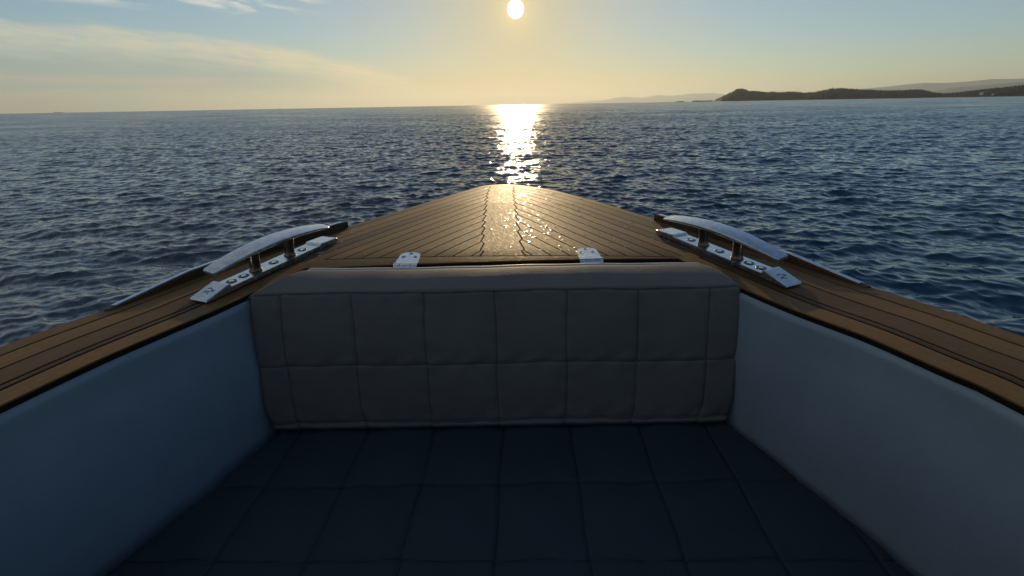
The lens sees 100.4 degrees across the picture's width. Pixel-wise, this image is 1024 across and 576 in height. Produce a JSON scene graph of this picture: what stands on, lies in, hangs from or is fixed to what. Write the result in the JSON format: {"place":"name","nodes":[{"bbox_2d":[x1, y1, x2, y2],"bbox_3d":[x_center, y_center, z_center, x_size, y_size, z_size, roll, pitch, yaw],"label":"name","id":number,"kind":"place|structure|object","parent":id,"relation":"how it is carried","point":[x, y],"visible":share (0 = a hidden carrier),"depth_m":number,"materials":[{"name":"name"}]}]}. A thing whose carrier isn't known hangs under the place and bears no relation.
{"place":"outdoors","nodes":[
{"label":"outdoors","id":0,"kind":"place"},
{"bbox_2d":[0,96,1023,346],"bbox_3d":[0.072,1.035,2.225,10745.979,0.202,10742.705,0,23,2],"label":"sea","id":1,"kind":"structure","parent":0,"point":[916,198],"depth_m":11.45,"materials":[{"name":"liquid"}]},
{"bbox_2d":[0,184,1023,575],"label":"motorboat","id":2,"kind":"object","parent":1,"relation":"on","point":[892,424],"visible":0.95,"depth_m":1.12,"materials":[{"name":"brown wood"}]},
{"bbox_2d":[247,262,740,429],"bbox_3d":[-0.046,0.202,1.437,1.565,0.500,0.286,-1,23,0],"label":"backrest cushion","id":3,"kind":"object","parent":2,"relation":"on","point":[506,345],"visible":1,"depth_m":1.36,"materials":[{"name":"beige leather"}]},
{"bbox_2d":[104,422,913,575],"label":"sunpad cushion","id":4,"kind":"object","parent":2,"relation":"on","point":[692,499],"visible":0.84,"depth_m":1.11,"materials":[{"name":"grey leather"}]},
{"bbox_2d":[316,187,722,255],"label":"spray drops","id":5,"kind":"object","parent":2,"relation":"on","point":[537,220],"visible":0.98,"depth_m":1.88,"materials":[{"name":"clear liquid"}]},
{"bbox_2d":[0,0,1023,113],"label":"sky","id":6,"kind":"structure","parent":0,"point":[65,56],"materials":[{"name":"blue"}]},
{"bbox_2d":[555,93,726,103],"bbox_3d":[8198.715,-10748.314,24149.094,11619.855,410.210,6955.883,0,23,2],"label":"mountains","id":7,"kind":"structure","parent":0,"point":[691,97],"depth_m":23114.34,"materials":[{"name":"grey stone"}]},
{"bbox_2d":[714,84,1023,100],"bbox_3d":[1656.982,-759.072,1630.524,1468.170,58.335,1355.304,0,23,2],"label":"headland","id":8,"kind":"structure","parent":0,"point":[750,95],"depth_m":1716.01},
{"bbox_2d":[811,78,1023,92],"bbox_3d":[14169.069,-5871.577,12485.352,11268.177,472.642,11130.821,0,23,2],"label":"inland hills","id":9,"kind":"structure","parent":0,"point":[930,86],"depth_m":12721.71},
{"bbox_2d":[878,82,1023,93],"bbox_3d":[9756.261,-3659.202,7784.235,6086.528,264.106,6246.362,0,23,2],"label":"coast hills","id":10,"kind":"structure","parent":0,"point":[957,89],"depth_m":8025.19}
]}

